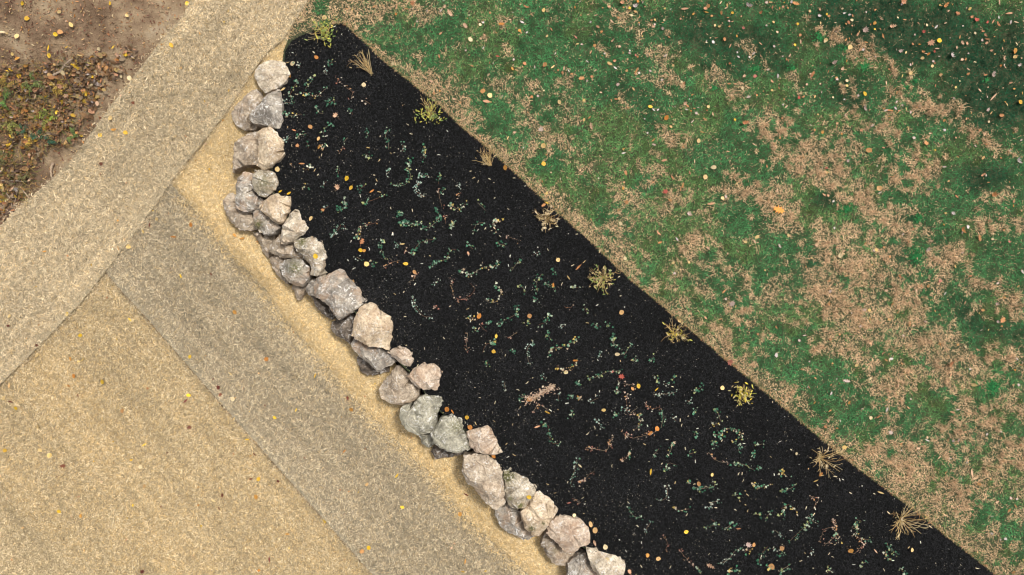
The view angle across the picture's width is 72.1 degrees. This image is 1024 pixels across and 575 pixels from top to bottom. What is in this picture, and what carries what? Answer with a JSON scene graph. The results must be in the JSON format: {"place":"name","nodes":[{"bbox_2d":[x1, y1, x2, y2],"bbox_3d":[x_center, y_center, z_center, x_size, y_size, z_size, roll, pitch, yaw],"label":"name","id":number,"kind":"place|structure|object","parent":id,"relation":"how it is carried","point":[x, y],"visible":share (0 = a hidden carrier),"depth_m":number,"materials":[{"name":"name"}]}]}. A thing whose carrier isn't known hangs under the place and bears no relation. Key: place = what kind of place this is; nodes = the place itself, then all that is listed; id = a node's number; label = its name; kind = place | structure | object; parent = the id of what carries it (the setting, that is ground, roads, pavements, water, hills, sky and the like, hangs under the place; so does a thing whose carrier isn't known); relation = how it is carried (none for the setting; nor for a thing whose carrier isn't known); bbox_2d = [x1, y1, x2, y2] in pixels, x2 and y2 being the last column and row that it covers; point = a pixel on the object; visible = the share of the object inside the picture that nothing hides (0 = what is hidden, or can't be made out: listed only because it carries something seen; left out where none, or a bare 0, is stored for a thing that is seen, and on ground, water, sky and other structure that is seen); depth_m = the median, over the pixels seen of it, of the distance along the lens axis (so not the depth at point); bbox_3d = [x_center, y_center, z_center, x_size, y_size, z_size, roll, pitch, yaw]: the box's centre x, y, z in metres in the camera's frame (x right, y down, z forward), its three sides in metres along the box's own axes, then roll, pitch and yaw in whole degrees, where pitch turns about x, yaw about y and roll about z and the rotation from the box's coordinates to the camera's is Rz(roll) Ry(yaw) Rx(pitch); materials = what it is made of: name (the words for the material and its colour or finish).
{"place":"outdoors","nodes":[
{"label":"outdoors","id":0,"kind":"place"},
{"bbox_2d":[0,0,372,574],"bbox_3d":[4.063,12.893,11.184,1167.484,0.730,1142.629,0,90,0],"label":"soil ground","id":1,"kind":"structure","parent":0,"point":[16,22],"depth_m":11.02,"materials":[{"name":"soil"}]},
{"bbox_2d":[0,110,21,137],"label":"fern","id":2,"kind":"object","parent":1,"relation":"on","point":[9,125],"visible":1,"depth_m":11.17,"materials":[{"name":"green plant"}]},
{"bbox_2d":[14,123,27,133],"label":"fern","id":3,"kind":"object","parent":1,"relation":"on","point":[22,131],"visible":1,"depth_m":11.23,"materials":[{"name":"green plant"}]},
{"bbox_2d":[44,136,56,144],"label":"fern","id":4,"kind":"object","parent":1,"relation":"on","point":[51,141],"visible":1,"depth_m":11.31,"materials":[{"name":"green plant"}]},
{"bbox_2d":[50,162,53,178],"bbox_3d":[-7.483,-1.901,11.433,0.061,0.065,0.264,10,90,0],"label":"stick","id":5,"kind":"object","parent":1,"relation":"on","point":[51,165],"visible":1,"depth_m":11.43,"materials":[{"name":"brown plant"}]},
{"bbox_2d":[0,50,109,204],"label":"undergrowth","id":6,"kind":"object","parent":1,"relation":"on","point":[8,138],"visible":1,"depth_m":11.19,"materials":[{"name":"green plant"}]},
{"bbox_2d":[0,0,179,223],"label":"soil crumbs","id":7,"kind":"object","parent":1,"relation":"on","point":[87,19],"visible":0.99,"depth_m":10.99,"materials":[{"name":"soil"}]},
{"bbox_2d":[0,0,184,223],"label":"leaf litter","id":8,"kind":"object","parent":1,"relation":"on","point":[79,83],"visible":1,"depth_m":11.15,"materials":[{"name":"plant"}]},
{"bbox_2d":[0,150,10,164],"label":"fern","id":9,"kind":"object","parent":8,"relation":"on","point":[1,160],"visible":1,"depth_m":11.33,"materials":[{"name":"brown plant"}]},
{"bbox_2d":[0,87,12,109],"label":"fern","id":10,"kind":"object","parent":8,"relation":"on","point":[4,101],"visible":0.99,"depth_m":11.05,"materials":[{"name":"green plant"}]},
{"bbox_2d":[0,73,18,87],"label":"fern","id":11,"kind":"object","parent":8,"relation":"on","point":[3,80],"visible":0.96,"depth_m":10.98,"materials":[{"name":"brown plant"}]},
{"bbox_2d":[18,171,30,181],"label":"fern","id":12,"kind":"object","parent":8,"relation":"on","point":[25,176],"visible":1,"depth_m":11.41,"materials":[{"name":"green plant"}]},
{"bbox_2d":[24,132,32,145],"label":"fern","id":13,"kind":"object","parent":8,"relation":"on","point":[29,140],"visible":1,"depth_m":11.30,"materials":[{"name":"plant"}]},
{"bbox_2d":[21,72,44,91],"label":"fern","id":14,"kind":"object","parent":8,"relation":"on","point":[27,86],"visible":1,"depth_m":11.01,"materials":[{"name":"green plant"}]},
{"bbox_2d":[30,129,45,139],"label":"fern","id":15,"kind":"object","parent":8,"relation":"on","point":[38,132],"visible":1,"depth_m":11.28,"materials":[{"name":"green plant"}]},
{"bbox_2d":[34,108,56,130],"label":"fern","id":16,"kind":"object","parent":8,"relation":"on","point":[50,118],"visible":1,"depth_m":11.20,"materials":[{"name":"green plant"}]},
{"bbox_2d":[49,79,68,96],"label":"fern","id":17,"kind":"object","parent":8,"relation":"on","point":[58,91],"visible":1,"depth_m":11.07,"materials":[{"name":"brown plant"}]},
{"bbox_2d":[52,59,72,75],"bbox_3d":[-7.014,-3.428,11.024,0.410,0.077,0.104,-34,90,0],"label":"stick","id":18,"kind":"object","parent":8,"relation":"on","point":[59,71],"visible":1,"depth_m":11.02,"materials":[{"name":"wood"}]},
{"bbox_2d":[67,127,77,143],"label":"fern","id":19,"kind":"object","parent":8,"relation":"on","point":[73,133],"visible":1,"depth_m":11.29,"materials":[{"name":"green plant"}]},
{"bbox_2d":[0,0,310,385],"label":"straw blanket","id":20,"kind":"object","parent":1,"relation":"on","point":[79,210],"visible":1,"depth_m":11.40,"materials":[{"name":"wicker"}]},
{"bbox_2d":[0,274,369,574],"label":"straw blanket","id":21,"kind":"object","parent":1,"relation":"on","point":[161,530],"visible":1,"depth_m":11.51,"materials":[{"name":"beige plant"}]},
{"bbox_2d":[223,192,258,231],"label":"boulder","id":22,"kind":"object","parent":1,"relation":"on","point":[240,220],"visible":0.58,"depth_m":11.27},
{"bbox_2d":[232,130,258,173],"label":"boulder","id":23,"kind":"object","parent":1,"relation":"on","point":[245,148],"visible":0.66,"depth_m":11.11,"materials":[{"name":"stone"}]},
{"bbox_2d":[231,88,263,131],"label":"boulder","id":24,"kind":"object","parent":1,"relation":"on","point":[250,101],"visible":0.56,"depth_m":11.11,"materials":[{"name":"stone"}]},
{"bbox_2d":[235,172,264,212],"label":"boulder","id":25,"kind":"object","parent":1,"relation":"on","point":[248,199],"visible":0.6,"depth_m":11.04,"materials":[{"name":"stone"}]},
{"bbox_2d":[252,169,278,198],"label":"boulder","id":26,"kind":"object","parent":1,"relation":"on","point":[265,183],"visible":0.75,"depth_m":10.90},
{"bbox_2d":[253,232,277,257],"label":"boulder","id":27,"kind":"object","parent":1,"relation":"on","point":[265,241],"visible":0.68,"depth_m":11.35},
{"bbox_2d":[249,89,283,128],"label":"boulder","id":28,"kind":"object","parent":1,"relation":"on","point":[268,111],"visible":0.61,"depth_m":10.89,"materials":[{"name":"stone"}]},
{"bbox_2d":[253,208,281,235],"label":"boulder","id":29,"kind":"object","parent":1,"relation":"on","point":[263,223],"visible":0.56,"depth_m":11.08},
{"bbox_2d":[256,127,285,170],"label":"boulder","id":30,"kind":"object","parent":1,"relation":"on","point":[271,153],"visible":0.71,"depth_m":10.88,"materials":[{"name":"stone"}]},
{"bbox_2d":[254,60,289,94],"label":"boulder","id":31,"kind":"object","parent":1,"relation":"on","point":[270,76],"visible":0.79,"depth_m":10.90,"materials":[{"name":"stone"}]},
{"bbox_2d":[258,193,290,224],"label":"boulder","id":32,"kind":"object","parent":1,"relation":"on","point":[275,207],"visible":0.77,"depth_m":10.88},
{"bbox_2d":[269,255,291,284],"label":"boulder","id":33,"kind":"object","parent":1,"relation":"on","point":[276,261],"visible":0.47,"depth_m":11.31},
{"bbox_2d":[269,234,309,264],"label":"boulder","id":34,"kind":"object","parent":1,"relation":"on","point":[280,250],"visible":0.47,"depth_m":11.13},
{"bbox_2d":[281,209,308,244],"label":"boulder","id":35,"kind":"object","parent":1,"relation":"on","point":[295,227],"visible":0.7,"depth_m":10.87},
{"bbox_2d":[279,258,315,286],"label":"boulder","id":36,"kind":"object","parent":1,"relation":"on","point":[295,271],"visible":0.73,"depth_m":11.04,"materials":[{"name":"stone"}]},
{"bbox_2d":[292,285,306,299],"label":"boulder","id":37,"kind":"object","parent":1,"relation":"on","point":[300,293],"visible":0.57,"depth_m":11.34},
{"bbox_2d":[305,278,315,295],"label":"boulder","id":38,"kind":"object","parent":1,"relation":"on","point":[309,289],"visible":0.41,"depth_m":11.10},
{"bbox_2d":[294,236,327,276],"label":"boulder","id":39,"kind":"object","parent":1,"relation":"on","point":[308,248],"visible":0.65,"depth_m":10.89,"materials":[{"name":"stone"}]},
{"bbox_2d":[104,183,532,574],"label":"straw blanket","id":40,"kind":"object","parent":1,"relation":"on","point":[420,533],"visible":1,"depth_m":11.49,"materials":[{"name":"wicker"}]},
{"bbox_2d":[305,291,335,319],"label":"boulder","id":41,"kind":"object","parent":1,"relation":"on","point":[323,308],"visible":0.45,"depth_m":11.30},
{"bbox_2d":[331,313,354,343],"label":"boulder","id":42,"kind":"object","parent":1,"relation":"on","point":[342,328],"visible":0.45,"depth_m":11.19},
{"bbox_2d":[351,302,392,349],"bbox_3d":[-2.132,0.586,11.189,0.655,0.865,0.690,11,90,0],"label":"boulder","id":43,"kind":"object","parent":1,"relation":"on","point":[372,324],"visible":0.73,"depth_m":10.84,"materials":[{"name":"stone"}]},
{"bbox_2d":[351,338,396,371],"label":"boulder","id":44,"kind":"object","parent":1,"relation":"on","point":[377,359],"visible":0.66,"depth_m":11.08,"materials":[{"name":"stone"}]},
{"bbox_2d":[378,365,420,404],"bbox_3d":[-1.760,1.609,11.327,0.604,0.668,0.668,41,90,0],"label":"boulder","id":45,"kind":"object","parent":1,"relation":"on","point":[397,387],"visible":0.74,"depth_m":11.08,"materials":[{"name":"stone"}]},
{"bbox_2d":[388,346,413,365],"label":"boulder","id":46,"kind":"object","parent":1,"relation":"on","point":[402,355],"visible":0.56,"depth_m":10.90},
{"bbox_2d":[399,394,442,435],"bbox_3d":[-1.415,1.908,11.230,0.614,0.786,0.798,23,90,0],"label":"boulder","id":47,"kind":"object","parent":1,"relation":"on","point":[418,416],"visible":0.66,"depth_m":10.92,"materials":[{"name":"stone"}]},
{"bbox_2d":[407,362,442,389],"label":"boulder","id":48,"kind":"object","parent":1,"relation":"on","point":[424,376],"visible":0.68,"depth_m":10.87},
{"bbox_2d":[419,433,433,447],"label":"boulder","id":49,"kind":"object","parent":1,"relation":"on","point":[426,440],"visible":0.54,"depth_m":11.24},
{"bbox_2d":[431,445,469,458],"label":"boulder","id":50,"kind":"object","parent":1,"relation":"on","point":[437,452],"visible":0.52,"depth_m":11.31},
{"bbox_2d":[431,414,470,452],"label":"boulder","id":51,"kind":"object","parent":1,"relation":"on","point":[448,434],"visible":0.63,"depth_m":10.90,"materials":[{"name":"stone"}]},
{"bbox_2d":[461,449,505,509],"bbox_3d":[-0.440,3.025,11.259,0.710,0.804,0.900,0,90,0],"label":"boulder","id":52,"kind":"object","parent":1,"relation":"on","point":[482,474],"visible":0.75,"depth_m":10.95,"materials":[{"name":"stone"}]},
{"bbox_2d":[466,425,502,454],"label":"boulder","id":53,"kind":"object","parent":1,"relation":"on","point":[483,440],"visible":0.66,"depth_m":10.88,"materials":[{"name":"stone"}]},
{"bbox_2d":[0,0,1023,573],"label":"scattered leaf bits","id":54,"kind":"object","parent":1,"relation":"on","point":[128,246],"visible":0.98,"depth_m":10.97,"materials":[{"name":"plant"}]},
{"bbox_2d":[494,500,533,539],"bbox_3d":[0.014,3.773,11.408,0.410,0.605,0.726,-29,90,0],"label":"boulder","id":55,"kind":"object","parent":1,"relation":"on","point":[508,517],"visible":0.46,"depth_m":11.18,"materials":[{"name":"stone"}]},
{"bbox_2d":[503,467,536,509],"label":"boulder","id":56,"kind":"object","parent":1,"relation":"on","point":[518,488],"visible":0.65,"depth_m":10.91,"materials":[{"name":"stone"}]},
{"bbox_2d":[545,514,589,552],"bbox_3d":[0.899,3.803,11.213,0.572,0.815,0.665,-44,90,0],"label":"boulder","id":57,"kind":"object","parent":1,"relation":"on","point":[568,533],"visible":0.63,"depth_m":10.88,"materials":[{"name":"stone"}]},
{"bbox_2d":[566,548,596,574],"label":"boulder","id":58,"kind":"object","parent":1,"relation":"on","point":[578,562],"visible":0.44,"depth_m":11.10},
{"bbox_2d":[586,546,625,574],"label":"boulder","id":59,"kind":"object","parent":1,"relation":"on","point":[600,564],"visible":0.56,"depth_m":10.89,"materials":[{"name":"stone"}]},
{"bbox_2d":[169,26,566,574],"bbox_3d":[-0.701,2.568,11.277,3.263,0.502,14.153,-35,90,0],"label":"straw path","id":60,"kind":"structure","parent":0,"point":[230,165],"depth_m":11.52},
{"bbox_2d":[357,356,389,375],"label":"boulder","id":61,"kind":"object","parent":60,"relation":"on","point":[367,368],"visible":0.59,"depth_m":11.38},
{"bbox_2d":[271,0,1023,574],"bbox_3d":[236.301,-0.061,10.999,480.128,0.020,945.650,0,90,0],"label":"lawn","id":62,"kind":"structure","parent":0,"point":[781,286],"depth_m":11.00,"materials":[{"name":"plant"}]},
{"bbox_2d":[271,22,994,574],"bbox_3d":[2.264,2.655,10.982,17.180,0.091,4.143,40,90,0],"label":"mulch bed","id":63,"kind":"object","parent":62,"relation":"on","point":[638,342],"visible":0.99,"depth_m":10.97,"materials":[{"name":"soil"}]},
{"bbox_2d":[288,79,298,103],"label":"creeping plant","id":64,"kind":"object","parent":63,"relation":"on","point":[296,81],"visible":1,"depth_m":10.94,"materials":[{"name":"green plant"}]},
{"bbox_2d":[300,86,326,96],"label":"creeping plant","id":65,"kind":"object","parent":63,"relation":"on","point":[306,94],"visible":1,"depth_m":10.93,"materials":[{"name":"green plant"}]},
{"bbox_2d":[304,8,336,47],"bbox_3d":[-2.918,-4.008,10.857,0.485,0.239,0.569,22,90,0],"label":"shrub","id":66,"kind":"object","parent":63,"relation":"on","point":[322,31],"visible":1,"depth_m":10.84,"materials":[{"name":"yellow plant"}]},
{"bbox_2d":[314,269,366,319],"bbox_3d":[-2.688,0.079,11.188,0.620,0.861,0.811,-45,90,0],"label":"boulder","id":67,"kind":"object","parent":63,"relation":"on","point":[338,292],"visible":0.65,"depth_m":10.84,"materials":[{"name":"stone"}]},
{"bbox_2d":[347,49,372,74],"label":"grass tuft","id":68,"kind":"object","parent":63,"relation":"on","point":[369,69],"visible":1,"depth_m":10.87,"materials":[{"name":"beige plant"}]},
{"bbox_2d":[378,238,387,259],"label":"creeping plant","id":69,"kind":"object","parent":63,"relation":"on","point":[383,241],"visible":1,"depth_m":10.92,"materials":[{"name":"green plant"}]},
{"bbox_2d":[390,157,413,186],"bbox_3d":[-1.640,-1.764,10.930,0.250,0.068,0.558,34,90,0],"label":"creeping plant","id":70,"kind":"object","parent":63,"relation":"on","point":[409,163],"visible":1,"depth_m":10.92,"materials":[{"name":"green plant"}]},
{"bbox_2d":[400,219,421,226],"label":"creeping plant","id":71,"kind":"object","parent":63,"relation":"on","point":[404,220],"visible":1,"depth_m":10.94,"materials":[{"name":"green plant"}]},
{"bbox_2d":[411,296,432,318],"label":"creeping plant","id":72,"kind":"object","parent":63,"relation":"on","point":[417,306],"visible":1,"depth_m":10.92,"materials":[{"name":"green plant"}]},
{"bbox_2d":[410,237,435,254],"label":"creeping plant","id":73,"kind":"object","parent":63,"relation":"on","point":[413,253],"visible":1,"depth_m":10.92,"materials":[{"name":"green plant"}]},
{"bbox_2d":[414,96,446,123],"bbox_3d":[-1.251,-2.732,10.859,0.510,0.231,0.442,0,90,0],"label":"shrub","id":74,"kind":"object","parent":63,"relation":"on","point":[431,111],"visible":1,"depth_m":10.86,"materials":[{"name":"yellow plant"}]},
{"bbox_2d":[420,207,441,230],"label":"creeping plant","id":75,"kind":"object","parent":63,"relation":"on","point":[440,217],"visible":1,"depth_m":10.94,"materials":[{"name":"green plant"}]},
{"bbox_2d":[428,248,457,268],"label":"creeping plant","id":76,"kind":"object","parent":63,"relation":"on","point":[447,257],"visible":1,"depth_m":10.92,"materials":[{"name":"green plant"}]},
{"bbox_2d":[448,200,467,211],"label":"creeping plant","id":77,"kind":"object","parent":63,"relation":"on","point":[451,204],"visible":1,"depth_m":10.94,"materials":[{"name":"green plant"}]},
{"bbox_2d":[458,264,491,276],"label":"creeping plant","id":78,"kind":"object","parent":63,"relation":"on","point":[473,272],"visible":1,"depth_m":10.93,"materials":[{"name":"green plant"}]},
{"bbox_2d":[472,145,495,165],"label":"shrub","id":79,"kind":"object","parent":63,"relation":"on","point":[489,160],"visible":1,"depth_m":10.84,"materials":[{"name":"beige plant"}]},
{"bbox_2d":[487,282,502,302],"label":"creeping plant","id":80,"kind":"object","parent":63,"relation":"on","point":[500,290],"visible":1,"depth_m":10.93,"materials":[{"name":"green plant"}]},
{"bbox_2d":[490,218,503,233],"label":"creeping plant","id":81,"kind":"object","parent":63,"relation":"on","point":[496,220],"visible":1,"depth_m":10.93,"materials":[{"name":"beige plant"}]},
{"bbox_2d":[497,305,519,326],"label":"creeping plant","id":82,"kind":"object","parent":63,"relation":"on","point":[514,306],"visible":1,"depth_m":10.92,"materials":[{"name":"green plant"}]},
{"bbox_2d":[520,490,557,535],"bbox_3d":[0.414,3.523,11.213,0.497,0.807,0.671,38,90,0],"label":"boulder","id":83,"kind":"object","parent":63,"relation":"on","point":[538,512],"visible":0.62,"depth_m":10.89,"materials":[{"name":"stone"}]},
{"bbox_2d":[522,382,555,405],"bbox_3d":[0.432,1.677,10.927,0.598,0.079,0.250,-27,90,0],"label":"dead plant","id":84,"kind":"object","parent":63,"relation":"on","point":[545,391],"visible":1,"depth_m":10.92,"materials":[{"name":"brown plant"}]},
{"bbox_2d":[534,203,560,232],"bbox_3d":[0.568,-1.085,10.861,0.447,0.231,0.403,-24,90,0],"label":"shrub","id":85,"kind":"object","parent":63,"relation":"on","point":[545,218],"visible":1,"depth_m":10.85,"materials":[{"name":"beige plant"}]},
{"bbox_2d":[540,421,560,446],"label":"creeping plant","id":86,"kind":"object","parent":63,"relation":"on","point":[545,425],"visible":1,"depth_m":10.92,"materials":[{"name":"green plant"}]},
{"bbox_2d":[540,530,574,565],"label":"boulder","id":87,"kind":"object","parent":63,"relation":"on","point":[556,554],"visible":0.56,"depth_m":11.19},
{"bbox_2d":[547,336,578,356],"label":"creeping plant","id":88,"kind":"object","parent":63,"relation":"on","point":[568,345],"visible":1,"depth_m":10.91,"materials":[{"name":"green plant"}]},
{"bbox_2d":[555,362,576,372],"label":"creeping plant","id":89,"kind":"object","parent":63,"relation":"on","point":[566,367],"visible":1,"depth_m":10.92,"materials":[{"name":"beige plant"}]},
{"bbox_2d":[570,457,580,486],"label":"creeping plant","id":90,"kind":"object","parent":63,"relation":"on","point":[574,462],"visible":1,"depth_m":10.93,"materials":[{"name":"green plant"}]},
{"bbox_2d":[585,435,612,451],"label":"creeping plant","id":91,"kind":"object","parent":63,"relation":"on","point":[597,449],"visible":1,"depth_m":10.92,"materials":[{"name":"brown plant"}]},
{"bbox_2d":[589,264,619,294],"bbox_3d":[1.408,-0.125,10.852,0.523,0.241,0.474,0,90,0],"label":"shrub","id":92,"kind":"object","parent":63,"relation":"on","point":[601,278],"visible":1,"depth_m":10.85,"materials":[{"name":"yellow plant"}]},
{"bbox_2d":[587,369,622,380],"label":"creeping plant","id":93,"kind":"object","parent":63,"relation":"on","point":[598,375],"visible":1,"depth_m":10.94,"materials":[{"name":"green plant"}]},
{"bbox_2d":[662,318,691,341],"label":"shrub","id":94,"kind":"object","parent":63,"relation":"on","point":[677,334],"visible":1,"depth_m":10.86,"materials":[{"name":"beige plant"}]},
{"bbox_2d":[692,479,717,492],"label":"creeping plant","id":95,"kind":"object","parent":63,"relation":"on","point":[699,488],"visible":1,"depth_m":10.92,"materials":[{"name":"green plant"}]},
{"bbox_2d":[713,427,743,443],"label":"creeping plant","id":96,"kind":"object","parent":63,"relation":"on","point":[727,432],"visible":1,"depth_m":10.94,"materials":[{"name":"green plant"}]},
{"bbox_2d":[718,547,742,564],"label":"creeping plant","id":97,"kind":"object","parent":63,"relation":"on","point":[731,555],"visible":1,"depth_m":10.92,"materials":[{"name":"green plant"}]},
{"bbox_2d":[728,382,756,405],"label":"shrub","id":98,"kind":"object","parent":63,"relation":"on","point":[742,394],"visible":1,"depth_m":10.83,"materials":[{"name":"yellow plant"}]},
{"bbox_2d":[751,482,772,488],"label":"creeping plant","id":99,"kind":"object","parent":63,"relation":"on","point":[754,485],"visible":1,"depth_m":10.92,"materials":[{"name":"green plant"}]},
{"bbox_2d":[781,503,797,515],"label":"creeping plant","id":100,"kind":"object","parent":63,"relation":"on","point":[785,507],"visible":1,"depth_m":10.93,"materials":[{"name":"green plant"}]},
{"bbox_2d":[788,520,811,542],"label":"creeping plant","id":101,"kind":"object","parent":63,"relation":"on","point":[807,523],"visible":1,"depth_m":10.93,"materials":[{"name":"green plant"}]},
{"bbox_2d":[819,518,837,541],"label":"creeping plant","id":102,"kind":"object","parent":63,"relation":"on","point":[830,527],"visible":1,"depth_m":10.93,"materials":[{"name":"grey plant"}]},
{"bbox_2d":[812,444,844,478],"bbox_3d":[4.824,2.650,10.838,0.550,0.233,0.540,0,90,0],"label":"shrub","id":103,"kind":"object","parent":63,"relation":"on","point":[822,459],"visible":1,"depth_m":10.82,"materials":[{"name":"beige plant"}]},
{"bbox_2d":[887,503,931,539],"bbox_3d":[6.080,3.580,10.857,0.654,0.239,0.547,-15,90,0],"label":"shrub","id":104,"kind":"object","parent":63,"relation":"on","point":[900,520],"visible":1,"depth_m":10.86,"materials":[{"name":"beige plant"}]},
{"bbox_2d":[333,19,999,574],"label":"grass edge","id":105,"kind":"object","parent":62,"relation":"on","point":[659,299],"depth_m":10.98,"materials":[{"name":"plant"}]},
{"bbox_2d":[774,205,784,213],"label":"fallen leaf","id":106,"kind":"object","parent":62,"relation":"on","point":[779,210],"visible":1,"depth_m":10.96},
{"bbox_2d":[654,14,1023,513],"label":"dry grass","id":107,"kind":"structure","parent":0,"point":[937,259],"depth_m":10.97,"materials":[{"name":"plant"}]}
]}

